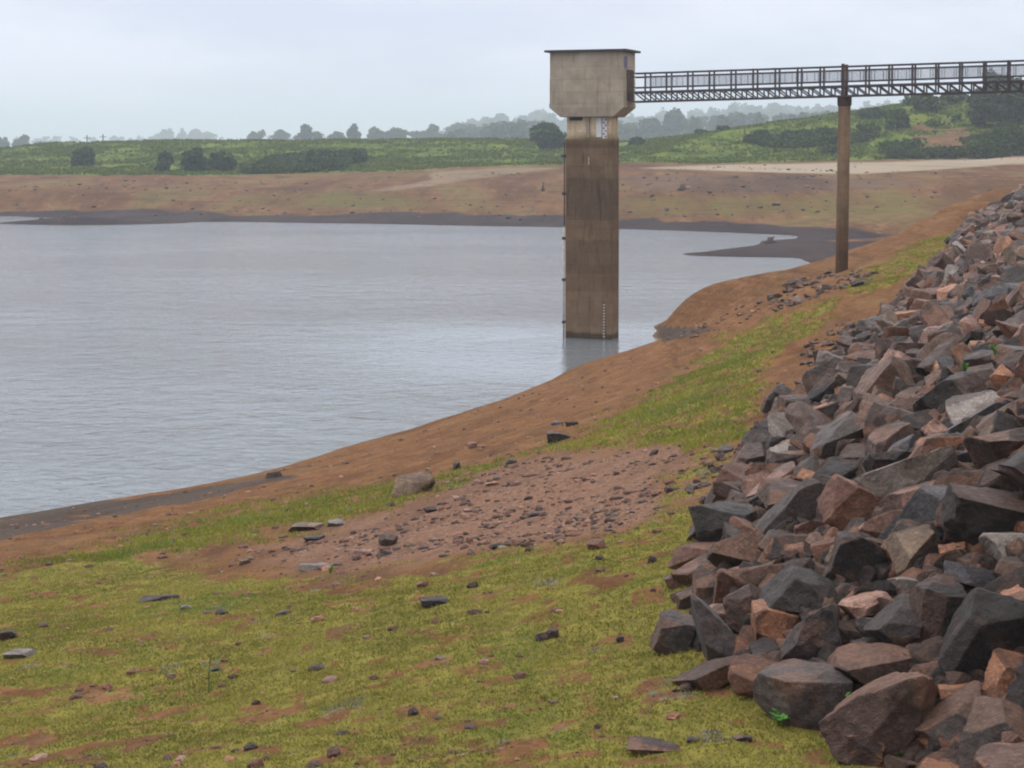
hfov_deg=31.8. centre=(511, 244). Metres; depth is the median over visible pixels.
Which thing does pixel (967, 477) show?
riprap rock
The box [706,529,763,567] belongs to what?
riprap rock
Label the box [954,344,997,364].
riprap rock
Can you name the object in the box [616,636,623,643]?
stone
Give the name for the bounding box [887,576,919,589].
riprap rock
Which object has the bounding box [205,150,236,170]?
bush
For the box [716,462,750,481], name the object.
riprap rock
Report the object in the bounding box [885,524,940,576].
riprap rock
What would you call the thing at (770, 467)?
riprap rock
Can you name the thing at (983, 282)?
riprap rock
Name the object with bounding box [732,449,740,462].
riprap rock
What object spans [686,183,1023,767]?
riprap rubble
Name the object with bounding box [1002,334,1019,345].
riprap rock
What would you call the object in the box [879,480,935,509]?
riprap rock
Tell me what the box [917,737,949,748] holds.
riprap rock
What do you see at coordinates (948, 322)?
riprap rock
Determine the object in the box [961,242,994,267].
riprap rock
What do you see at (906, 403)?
riprap rock
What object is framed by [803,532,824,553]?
riprap rock
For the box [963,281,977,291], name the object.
riprap rock
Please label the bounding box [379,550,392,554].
stone
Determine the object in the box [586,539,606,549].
stone
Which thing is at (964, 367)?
weed
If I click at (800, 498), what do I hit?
riprap rock
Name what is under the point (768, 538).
riprap rock
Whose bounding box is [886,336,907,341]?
riprap rock
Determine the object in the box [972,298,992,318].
riprap rock
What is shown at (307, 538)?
stone
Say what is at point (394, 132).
tree
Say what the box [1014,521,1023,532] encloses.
riprap rock
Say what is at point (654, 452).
stone
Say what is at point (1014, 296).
riprap rock
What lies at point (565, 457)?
stone
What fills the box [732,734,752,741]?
stone
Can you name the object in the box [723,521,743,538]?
riprap rock
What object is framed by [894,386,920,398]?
riprap rock
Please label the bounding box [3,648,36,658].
stone
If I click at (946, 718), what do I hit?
riprap rock
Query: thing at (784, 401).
riprap rock
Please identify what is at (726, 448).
bank rubble
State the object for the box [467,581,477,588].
stone
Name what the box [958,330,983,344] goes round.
riprap rock
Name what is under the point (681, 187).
stump
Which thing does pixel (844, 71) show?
footbridge
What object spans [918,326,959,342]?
riprap rock
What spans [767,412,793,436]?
riprap rock
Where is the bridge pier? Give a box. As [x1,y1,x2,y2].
[835,97,851,272]
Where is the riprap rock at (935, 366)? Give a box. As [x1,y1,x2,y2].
[930,360,938,373]
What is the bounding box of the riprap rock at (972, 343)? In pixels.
[967,340,984,346]
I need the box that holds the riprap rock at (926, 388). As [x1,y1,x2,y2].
[915,385,935,393]
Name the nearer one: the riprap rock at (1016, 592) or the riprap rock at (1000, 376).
the riprap rock at (1016, 592)
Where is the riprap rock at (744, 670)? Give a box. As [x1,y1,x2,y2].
[728,653,777,696]
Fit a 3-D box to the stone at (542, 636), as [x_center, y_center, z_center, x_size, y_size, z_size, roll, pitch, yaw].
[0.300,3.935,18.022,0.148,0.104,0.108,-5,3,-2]
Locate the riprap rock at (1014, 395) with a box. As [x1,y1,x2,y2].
[1001,390,1020,400]
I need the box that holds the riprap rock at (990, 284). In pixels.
[981,281,1004,290]
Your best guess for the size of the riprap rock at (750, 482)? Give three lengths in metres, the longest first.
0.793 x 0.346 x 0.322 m
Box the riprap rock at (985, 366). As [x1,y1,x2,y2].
[966,362,994,370]
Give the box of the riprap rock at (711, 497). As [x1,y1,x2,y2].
[704,482,741,503]
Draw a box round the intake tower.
[544,49,640,339]
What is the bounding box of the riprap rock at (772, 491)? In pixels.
[757,477,799,509]
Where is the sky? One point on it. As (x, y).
(232, 69)
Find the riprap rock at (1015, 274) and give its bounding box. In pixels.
[999,266,1023,282]
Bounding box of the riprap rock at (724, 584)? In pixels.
[713,568,733,603]
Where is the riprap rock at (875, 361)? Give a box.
[867,359,879,363]
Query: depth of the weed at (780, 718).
13.86 m
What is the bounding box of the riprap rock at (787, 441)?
[766,440,793,452]
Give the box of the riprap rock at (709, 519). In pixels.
[688,501,756,541]
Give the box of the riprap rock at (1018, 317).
[986,309,1023,335]
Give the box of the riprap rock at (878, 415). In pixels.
[863,402,913,442]
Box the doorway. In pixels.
[626,69,633,100]
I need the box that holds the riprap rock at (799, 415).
[785,401,831,432]
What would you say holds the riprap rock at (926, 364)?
on the ground at (898, 218)
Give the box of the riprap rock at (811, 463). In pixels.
[793,455,822,473]
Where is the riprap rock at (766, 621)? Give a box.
[750,599,800,639]
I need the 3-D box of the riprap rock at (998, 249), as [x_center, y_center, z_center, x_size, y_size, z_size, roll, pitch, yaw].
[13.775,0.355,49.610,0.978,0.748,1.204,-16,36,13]
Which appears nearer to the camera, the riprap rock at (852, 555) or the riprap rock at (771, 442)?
the riprap rock at (852, 555)
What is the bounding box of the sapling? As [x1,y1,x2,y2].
[199,654,222,692]
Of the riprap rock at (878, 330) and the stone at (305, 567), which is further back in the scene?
the riprap rock at (878, 330)
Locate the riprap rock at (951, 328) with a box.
[937,323,961,334]
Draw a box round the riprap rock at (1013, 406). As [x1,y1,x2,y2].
[975,400,1020,433]
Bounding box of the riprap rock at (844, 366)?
[835,360,861,372]
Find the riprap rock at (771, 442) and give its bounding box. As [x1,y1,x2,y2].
[765,437,785,449]
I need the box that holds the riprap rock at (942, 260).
[927,252,955,269]
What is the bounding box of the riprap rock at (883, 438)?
[865,420,919,455]
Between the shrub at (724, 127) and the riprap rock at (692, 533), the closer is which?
the riprap rock at (692, 533)
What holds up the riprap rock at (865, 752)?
on the ground at (898, 218)
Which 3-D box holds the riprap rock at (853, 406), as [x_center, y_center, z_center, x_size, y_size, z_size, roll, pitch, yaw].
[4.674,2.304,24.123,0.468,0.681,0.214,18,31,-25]
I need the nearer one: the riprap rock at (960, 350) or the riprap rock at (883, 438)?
the riprap rock at (883, 438)
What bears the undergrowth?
on the ground at (898, 218)
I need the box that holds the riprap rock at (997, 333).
[992,329,1003,337]
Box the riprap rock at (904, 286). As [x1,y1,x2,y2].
[899,278,910,292]
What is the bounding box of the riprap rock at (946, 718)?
[914,680,980,740]
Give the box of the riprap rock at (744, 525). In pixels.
[729,516,753,532]
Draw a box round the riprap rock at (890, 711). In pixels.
[819,672,938,765]
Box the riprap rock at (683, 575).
[670,553,711,585]
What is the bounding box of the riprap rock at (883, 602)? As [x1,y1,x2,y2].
[876,596,890,609]
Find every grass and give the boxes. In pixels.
[0,98,1001,175]
[0,230,953,767]
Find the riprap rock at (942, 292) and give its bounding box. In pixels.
[936,284,956,299]
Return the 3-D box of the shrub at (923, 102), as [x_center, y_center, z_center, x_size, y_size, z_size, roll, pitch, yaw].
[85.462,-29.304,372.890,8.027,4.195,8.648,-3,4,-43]
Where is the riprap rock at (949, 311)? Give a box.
[940,305,954,318]
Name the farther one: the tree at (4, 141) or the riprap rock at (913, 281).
the tree at (4, 141)
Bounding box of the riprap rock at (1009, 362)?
[996,351,1023,372]
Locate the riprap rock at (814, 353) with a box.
[812,351,817,363]
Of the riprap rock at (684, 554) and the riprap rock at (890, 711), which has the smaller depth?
the riprap rock at (890, 711)
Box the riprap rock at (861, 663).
[827,641,911,686]
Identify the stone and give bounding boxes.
[0,629,17,640]
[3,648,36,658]
[139,594,179,602]
[180,605,191,610]
[239,558,250,565]
[265,471,281,478]
[275,610,291,615]
[288,522,324,530]
[298,562,330,571]
[303,535,324,541]
[308,664,323,670]
[327,518,345,526]
[348,549,373,559]
[378,533,397,545]
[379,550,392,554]
[416,581,428,588]
[419,596,448,606]
[423,506,436,512]
[453,462,460,470]
[467,442,476,448]
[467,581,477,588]
[485,481,498,485]
[489,542,505,548]
[506,459,516,464]
[527,511,545,515]
[535,631,548,641]
[546,430,570,443]
[547,627,558,637]
[551,420,562,424]
[561,455,570,460]
[565,421,578,426]
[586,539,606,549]
[595,555,602,559]
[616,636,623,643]
[626,736,679,755]
[647,556,656,563]
[649,449,658,455]
[663,575,680,589]
[664,487,676,492]
[687,737,698,742]
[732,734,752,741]
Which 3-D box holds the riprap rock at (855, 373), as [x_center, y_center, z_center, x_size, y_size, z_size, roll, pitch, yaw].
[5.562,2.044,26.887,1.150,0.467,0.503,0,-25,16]
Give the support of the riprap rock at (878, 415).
on the ground at (898, 218)
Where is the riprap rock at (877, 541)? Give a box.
[865,537,883,544]
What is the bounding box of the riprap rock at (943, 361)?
[936,356,953,369]
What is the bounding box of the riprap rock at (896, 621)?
[863,593,921,644]
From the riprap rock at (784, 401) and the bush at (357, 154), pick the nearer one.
the riprap rock at (784, 401)
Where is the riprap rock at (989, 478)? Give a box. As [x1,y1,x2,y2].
[977,463,1020,491]
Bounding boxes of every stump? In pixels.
[677,183,685,190]
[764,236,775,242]
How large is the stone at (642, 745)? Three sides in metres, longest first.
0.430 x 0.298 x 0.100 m
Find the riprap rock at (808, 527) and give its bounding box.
[794,520,826,533]
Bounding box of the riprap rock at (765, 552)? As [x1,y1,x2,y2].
[757,539,773,562]
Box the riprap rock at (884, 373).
[852,356,914,399]
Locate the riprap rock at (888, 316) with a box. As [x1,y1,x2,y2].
[879,311,897,326]
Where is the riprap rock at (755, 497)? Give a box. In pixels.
[749,493,759,504]
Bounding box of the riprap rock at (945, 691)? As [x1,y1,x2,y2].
[938,682,983,699]
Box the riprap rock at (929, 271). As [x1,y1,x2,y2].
[923,267,942,278]
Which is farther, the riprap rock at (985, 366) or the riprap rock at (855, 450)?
the riprap rock at (985, 366)
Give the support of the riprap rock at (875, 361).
on the ground at (898, 218)
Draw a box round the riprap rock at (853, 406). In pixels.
[843,395,874,412]
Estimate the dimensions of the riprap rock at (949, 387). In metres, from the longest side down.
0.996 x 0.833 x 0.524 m
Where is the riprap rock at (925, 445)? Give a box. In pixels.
[908,436,963,457]
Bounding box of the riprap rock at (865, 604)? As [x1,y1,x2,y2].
[838,590,891,618]
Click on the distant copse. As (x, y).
(195, 133)
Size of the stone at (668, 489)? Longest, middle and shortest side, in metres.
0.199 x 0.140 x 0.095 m
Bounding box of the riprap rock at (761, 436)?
[740,429,772,448]
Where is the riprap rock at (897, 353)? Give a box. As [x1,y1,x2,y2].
[879,349,910,362]
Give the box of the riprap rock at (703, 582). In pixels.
[692,564,715,598]
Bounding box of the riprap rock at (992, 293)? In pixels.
[971,285,1011,306]
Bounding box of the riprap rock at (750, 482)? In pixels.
[741,469,769,494]
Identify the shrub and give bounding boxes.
[628,136,645,145]
[694,129,710,134]
[716,125,729,130]
[742,129,771,143]
[781,129,808,137]
[813,126,830,132]
[856,107,886,118]
[856,123,880,137]
[884,108,910,129]
[899,95,949,110]
[939,89,966,102]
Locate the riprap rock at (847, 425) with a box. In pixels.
[809,411,864,458]
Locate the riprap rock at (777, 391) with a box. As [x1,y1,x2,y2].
[761,383,792,412]
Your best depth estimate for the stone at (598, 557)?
21.43 m
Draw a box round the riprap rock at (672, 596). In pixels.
[669,587,691,602]
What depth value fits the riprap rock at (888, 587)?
15.47 m
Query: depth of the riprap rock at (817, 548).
16.87 m
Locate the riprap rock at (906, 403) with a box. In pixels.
[887,397,917,411]
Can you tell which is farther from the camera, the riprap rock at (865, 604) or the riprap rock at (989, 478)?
the riprap rock at (989, 478)
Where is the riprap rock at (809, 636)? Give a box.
[780,603,841,660]
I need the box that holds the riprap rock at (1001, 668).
[982,648,1023,691]
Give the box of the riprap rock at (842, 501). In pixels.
[817,474,879,530]
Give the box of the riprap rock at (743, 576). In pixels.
[725,561,815,585]
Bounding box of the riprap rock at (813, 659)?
[808,657,826,662]
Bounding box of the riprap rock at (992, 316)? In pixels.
[982,308,1014,326]
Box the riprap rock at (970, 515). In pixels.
[934,483,1023,545]
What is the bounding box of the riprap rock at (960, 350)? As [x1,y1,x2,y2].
[951,342,972,368]
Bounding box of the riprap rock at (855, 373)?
[846,363,877,387]
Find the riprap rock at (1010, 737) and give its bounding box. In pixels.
[1001,731,1023,742]
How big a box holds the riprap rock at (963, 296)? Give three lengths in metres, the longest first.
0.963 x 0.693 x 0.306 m
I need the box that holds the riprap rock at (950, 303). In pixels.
[939,300,956,306]
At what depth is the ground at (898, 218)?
39.76 m
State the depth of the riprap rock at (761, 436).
25.75 m
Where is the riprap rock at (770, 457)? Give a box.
[765,442,790,462]
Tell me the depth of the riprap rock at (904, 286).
51.84 m
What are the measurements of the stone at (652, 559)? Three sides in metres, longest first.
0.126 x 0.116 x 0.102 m
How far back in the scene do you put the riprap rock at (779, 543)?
17.70 m
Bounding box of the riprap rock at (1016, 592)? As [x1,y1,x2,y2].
[1000,585,1023,600]
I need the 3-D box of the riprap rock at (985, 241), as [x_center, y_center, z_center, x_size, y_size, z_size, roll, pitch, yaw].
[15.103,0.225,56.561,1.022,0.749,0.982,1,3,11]
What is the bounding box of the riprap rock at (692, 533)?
[688,524,697,539]
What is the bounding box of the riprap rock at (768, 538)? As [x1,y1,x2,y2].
[757,530,794,551]
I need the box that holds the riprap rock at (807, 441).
[802,433,815,452]
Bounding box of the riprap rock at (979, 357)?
[961,349,992,371]
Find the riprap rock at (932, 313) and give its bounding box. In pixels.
[920,301,949,326]
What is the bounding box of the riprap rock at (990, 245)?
[984,243,994,250]
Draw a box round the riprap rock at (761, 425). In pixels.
[753,421,768,431]
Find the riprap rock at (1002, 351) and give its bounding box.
[991,344,1023,369]
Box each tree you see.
[0,137,9,147]
[11,134,29,146]
[247,129,265,138]
[270,129,290,139]
[293,124,323,139]
[327,131,346,138]
[346,123,361,138]
[367,126,385,139]
[384,127,408,138]
[408,130,427,138]
[425,124,442,137]
[443,122,475,133]
[529,122,566,149]
[638,117,661,136]
[660,107,688,134]
[682,118,700,134]
[965,84,999,126]
[982,69,1006,86]
[985,77,1023,123]
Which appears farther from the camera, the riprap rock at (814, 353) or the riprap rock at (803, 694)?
the riprap rock at (814, 353)
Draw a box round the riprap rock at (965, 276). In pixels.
[963,271,977,282]
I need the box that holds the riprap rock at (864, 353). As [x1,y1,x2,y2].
[842,350,874,361]
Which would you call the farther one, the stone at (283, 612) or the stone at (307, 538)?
the stone at (307, 538)
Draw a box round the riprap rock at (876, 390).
[871,385,891,397]
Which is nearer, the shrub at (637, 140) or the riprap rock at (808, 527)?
the riprap rock at (808, 527)
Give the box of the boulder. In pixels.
[391,472,434,497]
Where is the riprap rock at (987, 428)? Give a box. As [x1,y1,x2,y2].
[978,405,1015,435]
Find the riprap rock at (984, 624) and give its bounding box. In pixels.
[938,587,1023,674]
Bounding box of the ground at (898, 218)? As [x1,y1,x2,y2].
[0,98,1023,767]
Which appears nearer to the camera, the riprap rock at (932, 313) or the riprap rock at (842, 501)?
the riprap rock at (842, 501)
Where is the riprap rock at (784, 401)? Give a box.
[777,394,812,408]
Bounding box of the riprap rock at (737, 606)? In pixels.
[723,584,760,633]
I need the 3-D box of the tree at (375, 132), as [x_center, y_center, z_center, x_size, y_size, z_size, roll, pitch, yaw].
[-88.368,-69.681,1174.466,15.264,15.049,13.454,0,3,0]
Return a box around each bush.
[70,147,95,165]
[154,150,173,171]
[180,147,206,171]
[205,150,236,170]
[298,149,338,163]
[338,147,371,162]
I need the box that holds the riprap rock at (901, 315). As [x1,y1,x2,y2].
[895,310,916,321]
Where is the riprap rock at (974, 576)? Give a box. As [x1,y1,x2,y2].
[943,560,996,587]
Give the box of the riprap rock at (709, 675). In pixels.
[671,655,736,690]
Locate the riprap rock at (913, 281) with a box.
[906,276,925,288]
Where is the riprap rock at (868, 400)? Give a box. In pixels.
[858,392,891,418]
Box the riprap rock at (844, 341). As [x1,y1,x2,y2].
[835,335,855,347]
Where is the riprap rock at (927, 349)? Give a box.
[916,332,963,358]
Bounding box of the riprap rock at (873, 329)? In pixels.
[870,323,878,332]
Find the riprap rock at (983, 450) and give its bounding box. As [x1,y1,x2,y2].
[963,427,1023,468]
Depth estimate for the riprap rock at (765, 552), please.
17.85 m
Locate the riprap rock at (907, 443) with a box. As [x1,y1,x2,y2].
[887,434,914,450]
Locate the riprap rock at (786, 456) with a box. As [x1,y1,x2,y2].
[775,450,809,463]
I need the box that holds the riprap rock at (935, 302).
[920,300,945,309]
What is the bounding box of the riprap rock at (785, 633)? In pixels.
[781,629,791,637]
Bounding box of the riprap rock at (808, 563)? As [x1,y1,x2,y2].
[779,557,815,572]
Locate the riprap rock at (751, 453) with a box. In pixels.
[733,442,766,463]
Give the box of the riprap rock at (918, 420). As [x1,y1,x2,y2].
[900,409,932,430]
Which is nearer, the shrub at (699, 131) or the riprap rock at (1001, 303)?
the riprap rock at (1001, 303)
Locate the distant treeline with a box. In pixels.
[12,135,410,143]
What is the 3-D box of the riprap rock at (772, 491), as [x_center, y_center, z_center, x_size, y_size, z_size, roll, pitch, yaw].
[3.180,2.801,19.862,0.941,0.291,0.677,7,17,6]
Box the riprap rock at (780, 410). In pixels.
[768,408,785,415]
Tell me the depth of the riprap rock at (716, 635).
15.72 m
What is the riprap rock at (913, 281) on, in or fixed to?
on the ground at (898, 218)
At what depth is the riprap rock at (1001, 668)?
13.10 m
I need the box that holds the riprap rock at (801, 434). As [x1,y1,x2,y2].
[789,422,820,449]
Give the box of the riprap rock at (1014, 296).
[1005,282,1023,306]
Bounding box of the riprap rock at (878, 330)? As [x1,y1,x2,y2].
[874,327,881,334]
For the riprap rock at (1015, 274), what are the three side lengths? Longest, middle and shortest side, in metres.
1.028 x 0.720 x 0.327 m
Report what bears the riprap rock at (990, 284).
on the ground at (898, 218)
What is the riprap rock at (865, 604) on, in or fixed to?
on the ground at (898, 218)
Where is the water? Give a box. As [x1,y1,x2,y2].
[0,216,808,517]
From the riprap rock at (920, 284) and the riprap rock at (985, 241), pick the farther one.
the riprap rock at (985, 241)
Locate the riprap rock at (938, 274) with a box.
[928,271,944,279]
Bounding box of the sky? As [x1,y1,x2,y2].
[0,0,1023,146]
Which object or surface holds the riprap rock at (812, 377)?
on the ground at (898, 218)
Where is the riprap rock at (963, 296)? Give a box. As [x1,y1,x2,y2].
[957,294,970,300]
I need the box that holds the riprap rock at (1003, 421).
[992,409,1020,432]
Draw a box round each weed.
[769,708,787,725]
[961,362,969,371]
[989,344,998,355]
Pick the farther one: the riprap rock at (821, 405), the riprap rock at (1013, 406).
the riprap rock at (821, 405)
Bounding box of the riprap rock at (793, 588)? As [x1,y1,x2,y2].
[759,564,840,612]
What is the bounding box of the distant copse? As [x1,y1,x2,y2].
[149,128,217,139]
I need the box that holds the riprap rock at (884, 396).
[877,394,893,400]
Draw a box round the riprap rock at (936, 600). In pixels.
[909,573,967,640]
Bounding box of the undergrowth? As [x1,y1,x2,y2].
[237,114,1023,173]
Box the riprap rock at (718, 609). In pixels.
[709,603,725,619]
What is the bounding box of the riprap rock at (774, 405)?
[771,397,777,410]
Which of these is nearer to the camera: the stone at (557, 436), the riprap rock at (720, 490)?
the riprap rock at (720, 490)
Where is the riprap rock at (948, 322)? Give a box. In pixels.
[940,320,953,325]
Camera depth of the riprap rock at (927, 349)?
26.81 m
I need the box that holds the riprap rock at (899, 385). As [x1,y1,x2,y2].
[892,377,908,398]
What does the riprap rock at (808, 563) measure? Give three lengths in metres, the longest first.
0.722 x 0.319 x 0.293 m
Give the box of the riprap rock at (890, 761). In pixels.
[883,754,917,767]
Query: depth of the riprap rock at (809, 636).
14.78 m
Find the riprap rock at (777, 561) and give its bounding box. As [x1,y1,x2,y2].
[763,558,782,564]
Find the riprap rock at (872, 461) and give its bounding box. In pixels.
[862,451,912,471]
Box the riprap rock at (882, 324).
[874,320,895,330]
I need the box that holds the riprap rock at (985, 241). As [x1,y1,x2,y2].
[980,239,991,243]
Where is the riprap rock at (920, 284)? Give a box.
[916,280,925,288]
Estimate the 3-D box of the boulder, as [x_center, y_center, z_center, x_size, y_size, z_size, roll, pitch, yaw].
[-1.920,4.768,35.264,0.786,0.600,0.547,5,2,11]
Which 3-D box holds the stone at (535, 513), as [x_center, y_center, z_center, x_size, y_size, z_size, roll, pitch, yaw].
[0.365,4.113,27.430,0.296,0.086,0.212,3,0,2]
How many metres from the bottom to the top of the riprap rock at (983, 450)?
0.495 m
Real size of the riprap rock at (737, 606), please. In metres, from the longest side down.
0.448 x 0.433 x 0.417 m
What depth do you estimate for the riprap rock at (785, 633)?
15.42 m
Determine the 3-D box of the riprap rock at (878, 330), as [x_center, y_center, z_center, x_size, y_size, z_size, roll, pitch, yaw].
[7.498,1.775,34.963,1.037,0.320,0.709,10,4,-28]
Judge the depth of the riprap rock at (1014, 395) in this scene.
19.59 m
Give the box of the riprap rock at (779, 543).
[769,534,808,558]
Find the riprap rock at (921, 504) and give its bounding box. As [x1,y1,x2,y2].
[878,484,946,538]
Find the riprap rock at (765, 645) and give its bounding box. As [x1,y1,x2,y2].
[748,637,779,654]
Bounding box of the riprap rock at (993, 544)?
[978,532,1023,560]
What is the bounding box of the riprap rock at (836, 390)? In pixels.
[834,384,845,394]
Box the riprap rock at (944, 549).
[938,541,967,556]
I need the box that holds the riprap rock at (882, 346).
[875,338,893,359]
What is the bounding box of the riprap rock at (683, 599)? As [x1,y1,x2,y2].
[675,589,691,608]
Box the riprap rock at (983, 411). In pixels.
[945,402,1007,432]
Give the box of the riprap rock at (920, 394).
[914,392,926,396]
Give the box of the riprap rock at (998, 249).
[993,236,1010,254]
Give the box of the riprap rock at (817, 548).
[810,536,834,562]
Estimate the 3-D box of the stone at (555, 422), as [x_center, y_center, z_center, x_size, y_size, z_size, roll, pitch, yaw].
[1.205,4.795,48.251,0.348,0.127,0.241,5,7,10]
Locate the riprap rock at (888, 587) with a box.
[853,580,896,596]
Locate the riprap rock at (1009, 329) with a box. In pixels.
[995,320,1019,337]
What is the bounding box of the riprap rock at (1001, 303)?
[977,298,1008,321]
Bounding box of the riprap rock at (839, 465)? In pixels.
[812,456,857,478]
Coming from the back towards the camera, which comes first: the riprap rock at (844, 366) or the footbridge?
the footbridge
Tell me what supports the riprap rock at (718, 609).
on the ground at (898, 218)
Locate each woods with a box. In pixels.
[436,109,857,139]
[438,99,899,133]
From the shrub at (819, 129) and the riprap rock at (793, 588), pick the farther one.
the shrub at (819, 129)
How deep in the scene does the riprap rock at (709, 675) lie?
15.03 m
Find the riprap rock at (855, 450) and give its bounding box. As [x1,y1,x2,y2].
[839,443,864,459]
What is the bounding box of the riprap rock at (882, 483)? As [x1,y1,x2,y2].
[857,445,958,500]
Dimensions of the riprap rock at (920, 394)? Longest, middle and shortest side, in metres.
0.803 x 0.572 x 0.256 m
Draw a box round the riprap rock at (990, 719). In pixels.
[956,695,1023,767]
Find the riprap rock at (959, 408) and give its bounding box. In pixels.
[945,390,1000,425]
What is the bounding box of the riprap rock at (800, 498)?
[754,477,825,534]
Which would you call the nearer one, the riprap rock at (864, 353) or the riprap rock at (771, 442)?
the riprap rock at (771, 442)
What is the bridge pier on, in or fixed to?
on the ground at (898, 218)
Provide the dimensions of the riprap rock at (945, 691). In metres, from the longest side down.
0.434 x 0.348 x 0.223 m
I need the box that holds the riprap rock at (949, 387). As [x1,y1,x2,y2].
[912,369,993,411]
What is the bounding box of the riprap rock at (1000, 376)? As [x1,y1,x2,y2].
[989,364,1011,390]
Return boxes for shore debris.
[8,155,1018,222]
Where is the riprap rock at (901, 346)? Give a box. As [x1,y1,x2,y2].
[889,342,925,352]
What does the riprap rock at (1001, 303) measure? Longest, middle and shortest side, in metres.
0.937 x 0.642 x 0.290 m
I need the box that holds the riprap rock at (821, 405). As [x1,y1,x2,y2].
[813,402,841,408]
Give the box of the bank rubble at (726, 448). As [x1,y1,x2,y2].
[667,269,877,503]
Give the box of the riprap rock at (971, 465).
[964,450,974,467]
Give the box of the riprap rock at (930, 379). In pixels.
[924,365,956,384]
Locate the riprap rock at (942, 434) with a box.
[912,433,965,450]
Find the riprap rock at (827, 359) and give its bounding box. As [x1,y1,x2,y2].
[814,350,842,368]
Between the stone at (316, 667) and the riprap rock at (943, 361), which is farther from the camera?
the riprap rock at (943, 361)
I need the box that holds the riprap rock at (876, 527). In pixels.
[858,510,901,537]
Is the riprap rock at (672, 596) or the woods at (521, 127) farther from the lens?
the woods at (521, 127)
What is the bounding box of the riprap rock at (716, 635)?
[690,593,734,660]
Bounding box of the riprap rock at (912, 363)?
[903,358,922,374]
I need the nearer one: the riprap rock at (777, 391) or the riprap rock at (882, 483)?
the riprap rock at (882, 483)
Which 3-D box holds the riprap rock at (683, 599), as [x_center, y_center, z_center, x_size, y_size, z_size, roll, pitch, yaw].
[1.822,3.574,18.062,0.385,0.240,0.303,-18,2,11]
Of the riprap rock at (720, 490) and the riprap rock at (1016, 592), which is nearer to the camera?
the riprap rock at (1016, 592)
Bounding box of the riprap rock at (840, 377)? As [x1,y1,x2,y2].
[832,372,846,383]
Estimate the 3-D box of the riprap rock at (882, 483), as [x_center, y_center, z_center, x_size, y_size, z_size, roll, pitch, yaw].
[4.002,2.400,17.895,1.079,0.331,0.750,-28,-44,14]
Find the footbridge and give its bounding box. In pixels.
[630,60,1023,102]
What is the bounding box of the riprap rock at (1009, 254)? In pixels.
[1003,247,1017,264]
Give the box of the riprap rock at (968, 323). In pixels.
[959,314,981,335]
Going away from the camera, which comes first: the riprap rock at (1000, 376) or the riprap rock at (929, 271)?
the riprap rock at (1000, 376)
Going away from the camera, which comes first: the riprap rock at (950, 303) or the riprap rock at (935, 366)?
the riprap rock at (935, 366)
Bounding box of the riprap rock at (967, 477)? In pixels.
[933,469,983,486]
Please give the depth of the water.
93.31 m
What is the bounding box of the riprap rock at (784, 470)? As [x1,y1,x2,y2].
[746,461,795,497]
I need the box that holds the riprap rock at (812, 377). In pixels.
[802,366,841,394]
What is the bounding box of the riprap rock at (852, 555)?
[829,531,887,580]
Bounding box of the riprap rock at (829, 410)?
[816,402,838,419]
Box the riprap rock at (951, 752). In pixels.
[937,746,958,760]
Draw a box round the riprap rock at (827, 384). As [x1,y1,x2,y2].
[807,374,842,401]
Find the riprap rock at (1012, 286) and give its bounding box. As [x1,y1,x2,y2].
[1004,283,1018,289]
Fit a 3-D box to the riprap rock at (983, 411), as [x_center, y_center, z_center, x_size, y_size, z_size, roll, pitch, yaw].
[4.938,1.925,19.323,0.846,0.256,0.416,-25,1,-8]
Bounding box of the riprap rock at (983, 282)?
[977,273,995,288]
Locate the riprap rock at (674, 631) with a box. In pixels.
[649,610,696,654]
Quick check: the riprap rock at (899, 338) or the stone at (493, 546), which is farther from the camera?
the riprap rock at (899, 338)
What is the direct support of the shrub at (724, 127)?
on the ground at (898, 218)
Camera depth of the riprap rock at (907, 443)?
19.43 m
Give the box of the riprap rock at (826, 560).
[824,545,833,565]
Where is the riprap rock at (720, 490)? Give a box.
[712,481,739,498]
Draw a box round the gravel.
[0,290,868,767]
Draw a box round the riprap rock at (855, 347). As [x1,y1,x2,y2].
[848,343,866,354]
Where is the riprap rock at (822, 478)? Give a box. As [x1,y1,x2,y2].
[813,474,830,483]
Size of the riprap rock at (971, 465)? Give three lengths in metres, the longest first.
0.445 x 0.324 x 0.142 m
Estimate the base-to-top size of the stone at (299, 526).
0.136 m
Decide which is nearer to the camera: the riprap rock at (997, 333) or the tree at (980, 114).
the riprap rock at (997, 333)
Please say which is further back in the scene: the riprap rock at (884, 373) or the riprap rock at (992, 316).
the riprap rock at (992, 316)
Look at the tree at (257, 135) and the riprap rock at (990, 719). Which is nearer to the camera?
the riprap rock at (990, 719)
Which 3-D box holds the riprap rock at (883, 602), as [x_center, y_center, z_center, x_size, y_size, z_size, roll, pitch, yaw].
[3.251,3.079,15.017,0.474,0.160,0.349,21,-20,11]
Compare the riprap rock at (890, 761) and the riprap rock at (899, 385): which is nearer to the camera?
the riprap rock at (890, 761)
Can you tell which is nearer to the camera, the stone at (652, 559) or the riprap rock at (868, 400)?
the stone at (652, 559)
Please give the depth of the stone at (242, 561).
27.60 m
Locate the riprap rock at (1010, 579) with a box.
[981,566,1023,593]
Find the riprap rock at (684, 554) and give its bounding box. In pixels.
[668,542,715,569]
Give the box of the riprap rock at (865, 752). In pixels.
[846,735,884,765]
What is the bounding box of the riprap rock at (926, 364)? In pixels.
[915,338,957,375]
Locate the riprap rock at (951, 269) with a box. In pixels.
[943,265,959,279]
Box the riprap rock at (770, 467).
[744,463,781,475]
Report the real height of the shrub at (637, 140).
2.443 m
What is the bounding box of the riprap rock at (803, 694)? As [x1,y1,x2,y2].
[753,658,852,730]
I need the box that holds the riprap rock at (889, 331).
[881,326,909,338]

